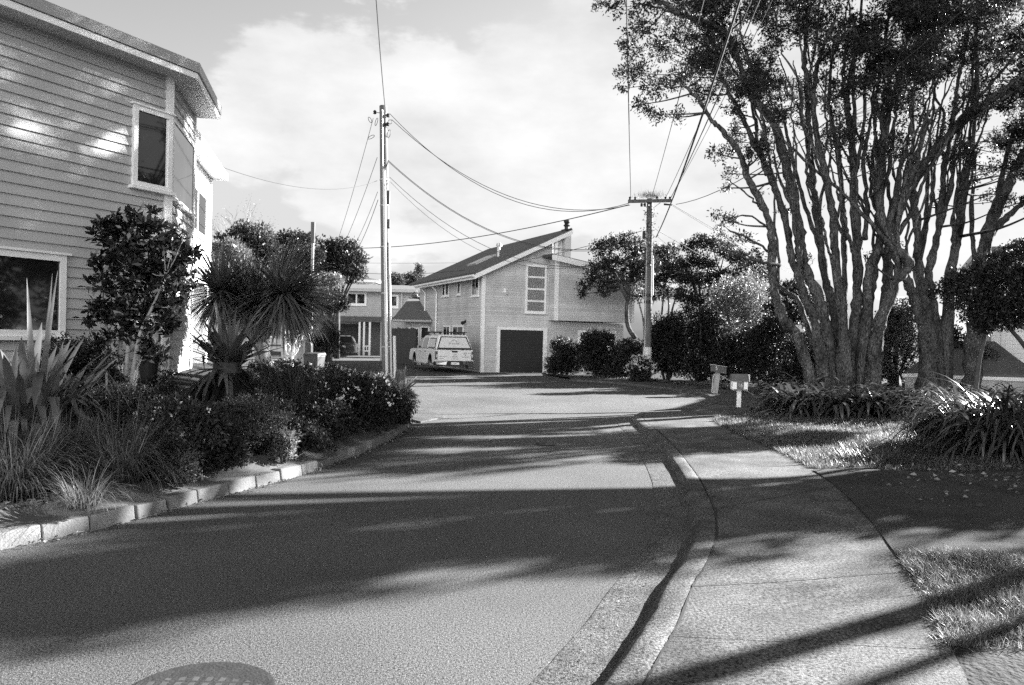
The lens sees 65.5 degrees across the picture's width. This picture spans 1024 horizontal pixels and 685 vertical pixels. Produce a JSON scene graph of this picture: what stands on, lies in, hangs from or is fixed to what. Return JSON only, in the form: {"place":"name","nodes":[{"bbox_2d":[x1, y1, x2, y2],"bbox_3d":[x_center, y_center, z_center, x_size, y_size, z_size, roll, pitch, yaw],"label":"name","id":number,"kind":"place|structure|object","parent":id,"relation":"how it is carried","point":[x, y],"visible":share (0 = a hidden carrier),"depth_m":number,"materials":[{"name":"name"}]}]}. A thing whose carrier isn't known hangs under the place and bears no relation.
{"place":"outdoors","nodes":[
{"label":"outdoors","id":0,"kind":"place"},
{"bbox_2d":[0,363,266,502],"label":"garden bed","id":1,"kind":"object","parent":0,"point":[186,384],"visible":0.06,"depth_m":13.51,"materials":[{"name":"soil"}]},
{"bbox_2d":[0,399,113,515],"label":"ornamental grass","id":2,"kind":"object","parent":1,"relation":"on","point":[19,477],"depth_m":6.83,"materials":[{"name":"plant"}]},
{"bbox_2d":[0,399,139,495],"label":"ornamental grass","id":3,"kind":"object","parent":1,"relation":"on","point":[71,457],"depth_m":7.37,"materials":[{"name":"plant"}]},
{"bbox_2d":[0,271,143,451],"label":"flax plant","id":4,"kind":"object","parent":1,"relation":"on","point":[25,383],"visible":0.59,"depth_m":8.15,"materials":[{"name":"plant"}]},
{"bbox_2d":[29,457,135,520],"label":"ornamental grass","id":5,"kind":"object","parent":1,"relation":"on","point":[83,502],"depth_m":6.72,"materials":[{"name":"plant"}]},
{"bbox_2d":[39,330,141,414],"bbox_3d":[-5.304,0.397,9.674,1.384,1.095,1.269,2,1,24],"label":"shrub","id":6,"kind":"object","parent":1,"relation":"on","point":[79,362],"visible":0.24,"depth_m":9.67,"materials":[{"name":"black plant"}]},
{"bbox_2d":[0,0,227,382],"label":"weatherboard house","id":7,"kind":"structure","parent":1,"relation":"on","point":[98,118],"depth_m":11.54,"materials":[{"name":"grey paint"}]},
{"bbox_2d":[0,246,71,339],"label":"window","id":8,"kind":"structure","parent":7,"relation":"in","point":[18,266],"depth_m":10.90,"materials":[{"name":"white paint"}]},
{"bbox_2d":[127,101,175,195],"bbox_3d":[-5.701,-3.050,12.633,0.155,1.326,0.824,2,1,26],"label":"window","id":9,"kind":"structure","parent":7,"relation":"in","point":[148,148],"depth_m":12.60,"materials":[{"name":"white paint"}]},
{"bbox_2d":[172,118,196,217],"bbox_3d":[-5.793,-3.017,14.053,0.135,1.357,2.091,1,0,-13],"label":"window","id":10,"kind":"structure","parent":7,"relation":"in","point":[184,148],"depth_m":14.01,"materials":[{"name":"glass"}]},
{"bbox_2d":[195,184,208,241],"bbox_3d":[-6.853,-2.896,17.116,0.130,1.063,3.831,1,0,-13],"label":"window","id":11,"kind":"structure","parent":7,"relation":"in","point":[201,200],"depth_m":18.15,"materials":[{"name":"white paint"}]},
{"bbox_2d":[76,378,159,437],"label":"shrub","id":12,"kind":"object","parent":1,"relation":"on","point":[124,406],"visible":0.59,"depth_m":9.32,"materials":[{"name":"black plant"}]},
{"bbox_2d":[35,386,210,502],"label":"ornamental grass","id":13,"kind":"object","parent":1,"relation":"on","point":[138,460],"depth_m":7.52,"materials":[{"name":"plant"}]},
{"bbox_2d":[72,201,207,420],"bbox_3d":[-4.562,-0.349,9.861,1.589,2.812,0.783,1,0,13],"label":"young tree","id":14,"kind":"object","parent":1,"relation":"on","point":[154,276],"visible":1,"depth_m":9.82,"materials":[{"name":"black plant"}]},
{"bbox_2d":[133,340,165,383],"bbox_3d":[-5.582,0.261,12.295,0.492,0.769,0.420,2,1,30],"label":"plant pot","id":15,"kind":"object","parent":1,"relation":"on","point":[147,367],"visible":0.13,"depth_m":12.20,"materials":[{"name":"black plastic"}]},
{"bbox_2d":[114,369,191,422],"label":"shrub","id":16,"kind":"object","parent":1,"relation":"on","point":[161,390],"visible":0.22,"depth_m":10.22,"materials":[{"name":"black plant"}]},
{"bbox_2d":[0,421,357,511],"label":"bark mulch","id":17,"kind":"object","parent":1,"relation":"on","point":[57,490],"visible":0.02,"depth_m":7.23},
{"bbox_2d":[154,447,210,487],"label":"shrub","id":18,"kind":"object","parent":1,"relation":"on","point":[193,457],"visible":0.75,"depth_m":7.95,"materials":[{"name":"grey plant"}]},
{"bbox_2d":[133,390,236,485],"bbox_3d":[-3.488,0.979,8.388,1.205,0.956,1.024,2,1,39],"label":"shrub","id":19,"kind":"object","parent":1,"relation":"on","point":[198,418],"visible":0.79,"depth_m":8.24,"materials":[{"name":"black plant"}]},
{"bbox_2d":[0,422,394,528],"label":"garden edging","id":20,"kind":"object","parent":1,"relation":"on","point":[260,462],"visible":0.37,"depth_m":7.69,"materials":[{"name":"concrete"}]},
{"bbox_2d":[264,426,301,462],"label":"shrub","id":21,"kind":"object","parent":20,"relation":"on","point":[284,442],"visible":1,"depth_m":9.60,"materials":[{"name":"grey plant"}]},
{"bbox_2d":[185,395,250,473],"bbox_3d":[-3.265,1.026,8.744,0.810,0.865,0.820,1,1,-28],"label":"shrub","id":22,"kind":"object","parent":1,"relation":"on","point":[228,451],"visible":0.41,"depth_m":8.65,"materials":[{"name":"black plant"}]},
{"bbox_2d":[175,301,292,406],"bbox_3d":[-4.232,0.312,12.090,1.741,1.891,1.804,1,0,0],"label":"flax plant","id":23,"kind":"object","parent":1,"relation":"on","point":[229,351],"visible":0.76,"depth_m":11.77,"materials":[{"name":"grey plant"}]},
{"bbox_2d":[216,390,293,453],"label":"shrub","id":24,"kind":"object","parent":1,"relation":"on","point":[257,425],"visible":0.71,"depth_m":9.66,"materials":[{"name":"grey plant"}]},
{"bbox_2d":[181,232,346,364],"bbox_3d":[-4.535,-0.489,14.345,3.436,3.029,2.473,1,0,17],"label":"dragon tree","id":25,"kind":"object","parent":1,"relation":"on","point":[248,294],"visible":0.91,"depth_m":14.02,"materials":[{"name":"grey plant"}]},
{"bbox_2d":[223,386,306,438],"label":"shrub","id":26,"kind":"object","parent":1,"relation":"on","point":[278,404],"visible":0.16,"depth_m":10.68,"materials":[{"name":"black plant"}]},
{"bbox_2d":[244,355,321,392],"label":"shrub","id":27,"kind":"object","parent":1,"relation":"on","point":[281,363],"visible":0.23,"depth_m":14.14,"materials":[{"name":"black plant"}]},
{"bbox_2d":[222,351,383,418],"bbox_3d":[-3.272,0.693,11.990,2.751,1.215,2.749,1,0,0],"label":"bush","id":28,"kind":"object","parent":1,"relation":"on","point":[290,386],"depth_m":11.61,"materials":[{"name":"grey plant"}]},
{"bbox_2d":[267,410,339,455],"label":"shrub","id":29,"kind":"object","parent":1,"relation":"on","point":[313,434],"visible":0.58,"depth_m":10.16,"materials":[{"name":"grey plant"}]},
{"bbox_2d":[297,399,361,442],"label":"shrub","id":30,"kind":"object","parent":1,"relation":"on","point":[335,418],"visible":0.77,"depth_m":11.07,"materials":[{"name":"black plant"}]},
{"bbox_2d":[303,366,399,432],"bbox_3d":[-2.532,0.908,12.227,1.522,1.083,1.523,1,0,0],"label":"shrub","id":31,"kind":"object","parent":1,"relation":"on","point":[366,391],"visible":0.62,"depth_m":12.05,"materials":[{"name":"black plant"}]},
{"bbox_2d":[379,386,415,427],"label":"shrub","id":32,"kind":"object","parent":1,"relation":"on","point":[403,405],"visible":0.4,"depth_m":13.33,"materials":[{"name":"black plant"}]},
{"bbox_2d":[0,353,718,684],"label":"road","id":33,"kind":"structure","parent":0,"point":[476,536],"depth_m":6.07,"materials":[{"name":"asphalt"}]},
{"bbox_2d":[0,523,40,549],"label":"kerb stone","id":34,"kind":"object","parent":33,"relation":"on","point":[17,536],"visible":0.9,"depth_m":6.31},
{"bbox_2d":[34,514,88,540],"bbox_3d":[-3.769,1.554,6.669,0.148,0.149,0.405,2,1,28],"label":"kerb stone","id":35,"kind":"object","parent":33,"relation":"on","point":[70,525],"visible":0.7,"depth_m":6.63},
{"bbox_2d":[81,504,134,530],"bbox_3d":[-3.568,1.552,7.047,0.148,0.157,0.439,2,1,24],"label":"kerb stone","id":36,"kind":"object","parent":33,"relation":"on","point":[106,517],"visible":0.76,"depth_m":7.00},
{"bbox_2d":[128,498,166,518],"bbox_3d":[-3.413,1.558,7.451,0.148,0.144,0.367,1,1,19],"label":"kerb stone","id":37,"kind":"object","parent":33,"relation":"on","point":[146,508],"visible":0.67,"depth_m":7.41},
{"bbox_2d":[159,489,197,509],"bbox_3d":[-3.285,1.553,7.845,0.148,0.153,0.391,1,0,18],"label":"kerb stone","id":38,"kind":"object","parent":33,"relation":"on","point":[175,499],"visible":0.73,"depth_m":7.79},
{"bbox_2d":[133,662,274,684],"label":"manhole cover","id":39,"kind":"object","parent":33,"relation":"on","point":[220,673],"visible":1,"depth_m":3.98,"materials":[{"name":"metal"}]},
{"bbox_2d":[189,481,228,501],"bbox_3d":[-3.142,1.554,8.257,0.148,0.152,0.449,1,1,20],"label":"kerb stone","id":40,"kind":"object","parent":33,"relation":"on","point":[209,491],"visible":0.81,"depth_m":8.22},
{"bbox_2d":[220,475,255,493],"bbox_3d":[-2.988,1.553,8.681,0.148,0.154,0.429,2,1,21],"label":"kerb stone","id":41,"kind":"object","parent":33,"relation":"on","point":[241,483],"visible":0.79,"depth_m":8.65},
{"bbox_2d":[251,470,279,486],"bbox_3d":[-2.829,1.559,9.088,0.148,0.142,0.421,1,1,20],"label":"kerb stone","id":42,"kind":"object","parent":33,"relation":"on","point":[265,477],"visible":0.73,"depth_m":9.05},
{"bbox_2d":[226,327,336,365],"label":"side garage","id":43,"kind":"structure","parent":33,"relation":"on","point":[283,355],"depth_m":32.99,"materials":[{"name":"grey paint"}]},
{"bbox_2d":[272,464,301,480],"bbox_3d":[-2.680,1.551,9.497,0.148,0.159,0.433,1,0,18],"label":"kerb stone","id":44,"kind":"object","parent":33,"relation":"on","point":[289,471],"visible":0.77,"depth_m":9.45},
{"bbox_2d":[307,287,351,367],"bbox_3d":[-8.306,-0.625,35.894,2.095,3.882,1.839,1,0,-14],"label":"clipped tree","id":45,"kind":"object","parent":33,"relation":"on","point":[339,302],"visible":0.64,"depth_m":35.76,"materials":[{"name":"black plant"}]},
{"bbox_2d":[368,105,395,376],"bbox_3d":[-5.021,-3.854,30.942,1.305,10.676,0.465,1,0,0],"label":"utility pole","id":46,"kind":"object","parent":33,"relation":"on","point":[386,334],"visible":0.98,"depth_m":30.82,"materials":[{"name":"metal"}]},
{"bbox_2d":[383,366,418,390],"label":"agave","id":47,"kind":"object","parent":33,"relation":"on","point":[400,377],"visible":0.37,"depth_m":15.59,"materials":[{"name":"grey plant"}]},
{"bbox_2d":[392,327,416,364],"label":"paling fence","id":48,"kind":"object","parent":33,"relation":"on","point":[406,339],"visible":0.68,"depth_m":44.59,"materials":[{"name":"wood"}]},
{"bbox_2d":[411,407,445,422],"bbox_3d":[-2.916,1.514,18.103,1.687,0.030,5.198,1,1,-42],"label":"crossing","id":49,"kind":"object","parent":33,"relation":"on","point":[421,415],"visible":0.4,"depth_m":16.61,"materials":[{"name":"paint"}]},
{"bbox_2d":[409,331,473,368],"bbox_3d":[-3.454,0.336,38.342,2.527,1.723,5.499,1,1,-20],"label":"ute","id":50,"kind":"object","parent":33,"relation":"on","point":[439,349],"visible":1,"depth_m":36.16,"materials":[{"name":"white paint"}]},
{"bbox_2d":[437,336,471,349],"bbox_3d":[-2.628,0.026,36.093,1.640,0.590,0.257,1,1,-20],"label":"rear window","id":51,"kind":"structure","parent":50,"relation":"in","point":[445,342],"depth_m":36.07,"materials":[{"name":"white glass"}]},
{"bbox_2d":[1,417,1022,669],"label":"leaf litter","id":52,"kind":"object","parent":33,"relation":"on","point":[643,463],"visible":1,"depth_m":9.18,"materials":[{"name":"plant"}]},
{"bbox_2d":[542,335,584,374],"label":"shrub","id":53,"kind":"object","parent":33,"relation":"on","point":[561,362],"visible":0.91,"depth_m":34.98,"materials":[{"name":"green plant"}]},
{"bbox_2d":[571,327,617,375],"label":"shrub","id":54,"kind":"object","parent":33,"relation":"on","point":[595,348],"visible":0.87,"depth_m":34.26,"materials":[{"name":"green plant"}]},
{"bbox_2d":[529,381,711,684],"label":"gutter","id":55,"kind":"object","parent":33,"relation":"on","point":[628,619],"visible":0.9,"depth_m":5.54,"materials":[{"name":"concrete"}]},
{"bbox_2d":[600,336,642,377],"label":"shrub","id":56,"kind":"object","parent":33,"relation":"on","point":[626,349],"visible":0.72,"depth_m":33.61,"materials":[{"name":"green plant"}]},
{"bbox_2d":[624,354,657,381],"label":"shrub","id":57,"kind":"object","parent":33,"relation":"on","point":[641,368],"visible":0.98,"depth_m":30.96,"materials":[{"name":"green plant"}]},
{"bbox_2d":[570,379,720,684],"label":"kerb","id":58,"kind":"structure","parent":33,"relation":"on","point":[636,662],"depth_m":5.77,"materials":[{"name":"concrete"}]},
{"bbox_2d":[46,0,1023,324],"label":"sky","id":59,"kind":"structure","parent":0,"point":[519,98],"materials":[{"name":"white"}]},
{"bbox_2d":[207,332,918,361],"bbox_3d":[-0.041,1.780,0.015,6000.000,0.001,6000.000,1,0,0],"label":"ground","id":60,"kind":"structure","parent":0,"point":[277,345],"depth_m":93.78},
{"bbox_2d":[211,235,267,326],"bbox_3d":[-13.806,-2.090,39.948,3.832,6.583,2.621,1,0,18],"label":"tree","id":61,"kind":"object","parent":60,"relation":"on","point":[237,249],"visible":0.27,"depth_m":39.31,"materials":[{"name":"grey plant"}]},
{"bbox_2d":[213,218,284,273],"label":"tree","id":62,"kind":"object","parent":60,"relation":"on","point":[253,238],"visible":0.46,"depth_m":47.70,"materials":[{"name":"grey plant"}]},
{"bbox_2d":[273,227,326,273],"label":"tree","id":63,"kind":"object","parent":60,"relation":"on","point":[286,236],"visible":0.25,"depth_m":49.56,"materials":[{"name":"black plant"}]},
{"bbox_2d":[311,269,349,321],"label":"shrub","id":64,"kind":"object","parent":60,"relation":"on","point":[340,280],"visible":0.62,"depth_m":42.68,"materials":[{"name":"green plant"}]},
{"bbox_2d":[309,319,352,367],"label":"shrub","id":65,"kind":"object","parent":60,"relation":"on","point":[333,340],"visible":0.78,"depth_m":34.83,"materials":[{"name":"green plant"}]},
{"bbox_2d":[314,234,373,358],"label":"tree","id":66,"kind":"object","parent":60,"relation":"on","point":[352,261],"visible":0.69,"depth_m":51.45,"materials":[{"name":"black plant"}]},
{"bbox_2d":[301,284,419,355],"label":"garage house","id":67,"kind":"structure","parent":60,"relation":"on","point":[360,321],"depth_m":61.27,"materials":[{"name":"wood"}]},
{"bbox_2d":[380,220,642,372],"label":"garage house","id":68,"kind":"structure","parent":60,"relation":"on","point":[506,316],"depth_m":38.64,"materials":[{"name":"white paint"}]},
{"bbox_2d":[499,330,542,371],"bbox_3d":[0.458,0.421,38.332,2.260,2.025,0.008,1,1,-23],"label":"garage door","id":69,"kind":"structure","parent":68,"relation":"in","point":[520,350],"depth_m":38.33,"materials":[{"name":"paint"}]},
{"bbox_2d":[524,264,546,314],"bbox_3d":[1.165,-2.564,38.568,1.200,2.380,0.130,1,1,-23],"label":"window","id":70,"kind":"structure","parent":68,"relation":"in","point":[536,278],"depth_m":38.58,"materials":[{"name":"glass"}]},
{"bbox_2d":[208,279,967,346],"bbox_3d":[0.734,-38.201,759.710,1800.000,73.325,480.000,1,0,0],"label":"hills","id":71,"kind":"structure","parent":0,"point":[637,326],"depth_m":617.30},
{"bbox_2d":[569,377,968,684],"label":"footpath","id":72,"kind":"structure","parent":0,"point":[880,606],"depth_m":5.39,"materials":[{"name":"concrete"}]},
{"bbox_2d":[544,360,1023,684],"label":"verge","id":73,"kind":"structure","parent":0,"point":[996,665],"depth_m":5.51,"materials":[{"name":"plant"}]},
{"bbox_2d":[574,229,662,338],"bbox_3d":[5.010,-2.732,37.528,4.088,5.160,2.435,1,0,14],"label":"tree","id":74,"kind":"object","parent":73,"relation":"on","point":[635,274],"visible":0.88,"depth_m":37.24,"materials":[{"name":"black plant"}]},
{"bbox_2d":[628,197,671,362],"bbox_3d":[5.412,-2.057,31.852,1.735,7.536,0.416,1,0,0],"label":"utility pole","id":75,"kind":"object","parent":73,"relation":"on","point":[649,293],"visible":0.91,"depth_m":31.75,"materials":[{"name":"wood"}]},
{"bbox_2d":[656,0,740,237],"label":"overhead wire","id":76,"kind":"object","parent":75,"relation":"attached to","point":[724,47],"visible":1,"depth_m":13.83,"materials":[{"name":"grey"}]},
{"bbox_2d":[676,0,975,204],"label":"overhead wire","id":77,"kind":"object","parent":75,"relation":"attached to","point":[972,2],"visible":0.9,"depth_m":14.51,"materials":[{"name":"grey"}]},
{"bbox_2d":[635,241,691,339],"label":"tree","id":78,"kind":"object","parent":73,"relation":"on","point":[669,271],"visible":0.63,"depth_m":40.61,"materials":[{"name":"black plant"}]},
{"bbox_2d":[638,309,689,379],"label":"shrub","id":79,"kind":"object","parent":73,"relation":"on","point":[664,337],"visible":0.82,"depth_m":32.47,"materials":[{"name":"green plant"}]},
{"bbox_2d":[662,301,730,382],"bbox_3d":[7.606,-0.017,31.873,3.020,3.317,2.737,1,0,0],"label":"shrub","id":80,"kind":"object","parent":73,"relation":"on","point":[706,327],"visible":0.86,"depth_m":31.37,"materials":[{"name":"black plant"}]},
{"bbox_2d":[669,232,769,322],"bbox_3d":[9.983,-2.533,37.450,5.183,5.263,2.499,1,0,0],"label":"tree","id":81,"kind":"object","parent":73,"relation":"on","point":[696,279],"visible":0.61,"depth_m":37.28,"materials":[{"name":"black plant"}]},
{"bbox_2d":[701,319,768,384],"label":"shrub","id":82,"kind":"object","parent":73,"relation":"on","point":[729,342],"visible":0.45,"depth_m":30.04,"materials":[{"name":"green plant"}]},
{"bbox_2d":[730,374,749,406],"bbox_3d":[5.740,1.214,20.110,0.435,0.843,0.400,1,0,6],"label":"letterbox","id":83,"kind":"object","parent":73,"relation":"on","point":[739,382],"visible":1,"depth_m":19.98,"materials":[{"name":"white paint"}]},
{"bbox_2d":[696,267,792,378],"bbox_3d":[9.761,-0.785,33.519,4.072,4.860,4.057,2,1,34],"label":"shrub","id":84,"kind":"object","parent":73,"relation":"on","point":[738,301],"visible":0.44,"depth_m":33.23,"materials":[{"name":"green plant"}]},
{"bbox_2d":[733,313,800,386],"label":"shrub","id":85,"kind":"object","parent":73,"relation":"on","point":[765,355],"visible":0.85,"depth_m":28.66,"materials":[{"name":"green plant"}]},
{"bbox_2d":[590,0,990,392],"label":"tree","id":86,"kind":"object","parent":73,"relation":"on","point":[852,354],"visible":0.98,"depth_m":20.65,"materials":[{"name":"grey plant"}]},
{"bbox_2d":[758,278,826,332],"bbox_3d":[10.647,-1.161,30.111,2.400,2.736,2.126,2,1,30],"label":"tree","id":87,"kind":"object","parent":73,"relation":"on","point":[792,311],"visible":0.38,"depth_m":29.83,"materials":[{"name":"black plant"}]},
{"bbox_2d":[777,323,816,385],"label":"shrub","id":88,"kind":"object","parent":73,"relation":"on","point":[790,367],"visible":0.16,"depth_m":27.80,"materials":[{"name":"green plant"}]},
{"bbox_2d":[756,378,839,419],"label":"strap leaf plant","id":89,"kind":"object","parent":73,"relation":"on","point":[804,392],"visible":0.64,"depth_m":17.35,"materials":[{"name":"plant"}]},
{"bbox_2d":[772,383,856,418],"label":"strap leaf plant","id":90,"kind":"object","parent":73,"relation":"on","point":[816,403],"visible":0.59,"depth_m":17.22,"materials":[{"name":"plant"}]},
{"bbox_2d":[789,382,873,419],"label":"strap leaf plant","id":91,"kind":"object","parent":73,"relation":"on","point":[845,408],"visible":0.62,"depth_m":17.00,"materials":[{"name":"plant"}]},
{"bbox_2d":[804,384,895,418],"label":"strap leaf plant","id":92,"kind":"object","parent":73,"relation":"on","point":[861,393],"visible":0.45,"depth_m":17.00,"materials":[{"name":"plant"}]},
{"bbox_2d":[826,383,905,419],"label":"strap leaf plant","id":93,"kind":"object","parent":73,"relation":"on","point":[861,408],"visible":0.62,"depth_m":16.71,"materials":[{"name":"plant"}]},
{"bbox_2d":[821,439,934,465],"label":"ornamental grass","id":94,"kind":"object","parent":73,"relation":"on","point":[879,455],"depth_m":11.32,"materials":[{"name":"plant"}]},
{"bbox_2d":[844,384,931,421],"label":"strap leaf plant","id":95,"kind":"object","parent":73,"relation":"on","point":[891,413],"visible":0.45,"depth_m":16.74,"materials":[{"name":"plant"}]},
{"bbox_2d":[874,297,918,387],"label":"shrub","id":96,"kind":"object","parent":73,"relation":"on","point":[900,328],"visible":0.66,"depth_m":27.62,"materials":[{"name":"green plant"}]},
{"bbox_2d":[787,0,1023,394],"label":"tree","id":97,"kind":"object","parent":73,"relation":"on","point":[935,335],"visible":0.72,"depth_m":22.56,"materials":[{"name":"grey plant"}]},
{"bbox_2d":[858,391,953,419],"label":"strap leaf plant","id":98,"kind":"object","parent":73,"relation":"on","point":[885,412],"visible":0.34,"depth_m":16.59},
{"bbox_2d":[872,389,952,421],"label":"strap leaf plant","id":99,"kind":"object","parent":73,"relation":"on","point":[904,397],"visible":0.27,"depth_m":16.57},
{"bbox_2d":[874,430,981,456],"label":"ornamental grass","id":100,"kind":"object","parent":73,"relation":"on","point":[939,444],"depth_m":11.81,"materials":[{"name":"plant"}]},
{"bbox_2d":[900,409,977,447],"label":"shrub","id":101,"kind":"object","parent":73,"relation":"on","point":[926,420],"visible":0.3,"depth_m":12.58,"materials":[{"name":"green plant"}]},
{"bbox_2d":[880,377,1023,455],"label":"strap leaf plant","id":102,"kind":"object","parent":73,"relation":"on","point":[941,404],"visible":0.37,"depth_m":12.42,"materials":[{"name":"plant"}]},
{"bbox_2d":[897,391,1023,466],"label":"strap leaf plant","id":103,"kind":"object","parent":73,"relation":"on","point":[997,431],"visible":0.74,"depth_m":11.23,"materials":[{"name":"plant"}]},
{"bbox_2d":[902,246,1023,393],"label":"weatherboard house","id":104,"kind":"structure","parent":73,"relation":"on","point":[1008,366],"depth_m":25.83,"materials":[{"name":"white paint"}]},
{"bbox_2d":[913,371,1023,459],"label":"strap leaf plant","id":105,"kind":"object","parent":73,"relation":"on","point":[1000,404],"visible":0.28,"depth_m":11.79,"materials":[{"name":"plant"}]},
{"bbox_2d":[923,237,1023,405],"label":"tree","id":106,"kind":"object","parent":73,"relation":"on","point":[993,308],"visible":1,"depth_m":17.12,"materials":[{"name":"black plant"}]},
{"bbox_2d":[936,382,1023,463],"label":"strap leaf plant","id":107,"kind":"object","parent":73,"relation":"on","point":[991,450],"visible":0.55,"depth_m":11.28,"materials":[{"name":"plant"}]},
{"bbox_2d":[958,105,1023,390],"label":"tree","id":108,"kind":"object","parent":73,"relation":"on","point":[971,344],"visible":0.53,"depth_m":23.88,"materials":[{"name":"black plant"}]},
{"bbox_2d":[987,27,1023,101],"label":"tree","id":109,"kind":"object","parent":73,"relation":"on","point":[1011,47],"visible":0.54,"depth_m":23.70,"materials":[{"name":"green plant"}]},
{"bbox_2d":[813,469,1023,558],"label":"driveway","id":110,"kind":"structure","parent":0,"point":[896,514],"depth_m":8.06,"materials":[{"name":"concrete"}]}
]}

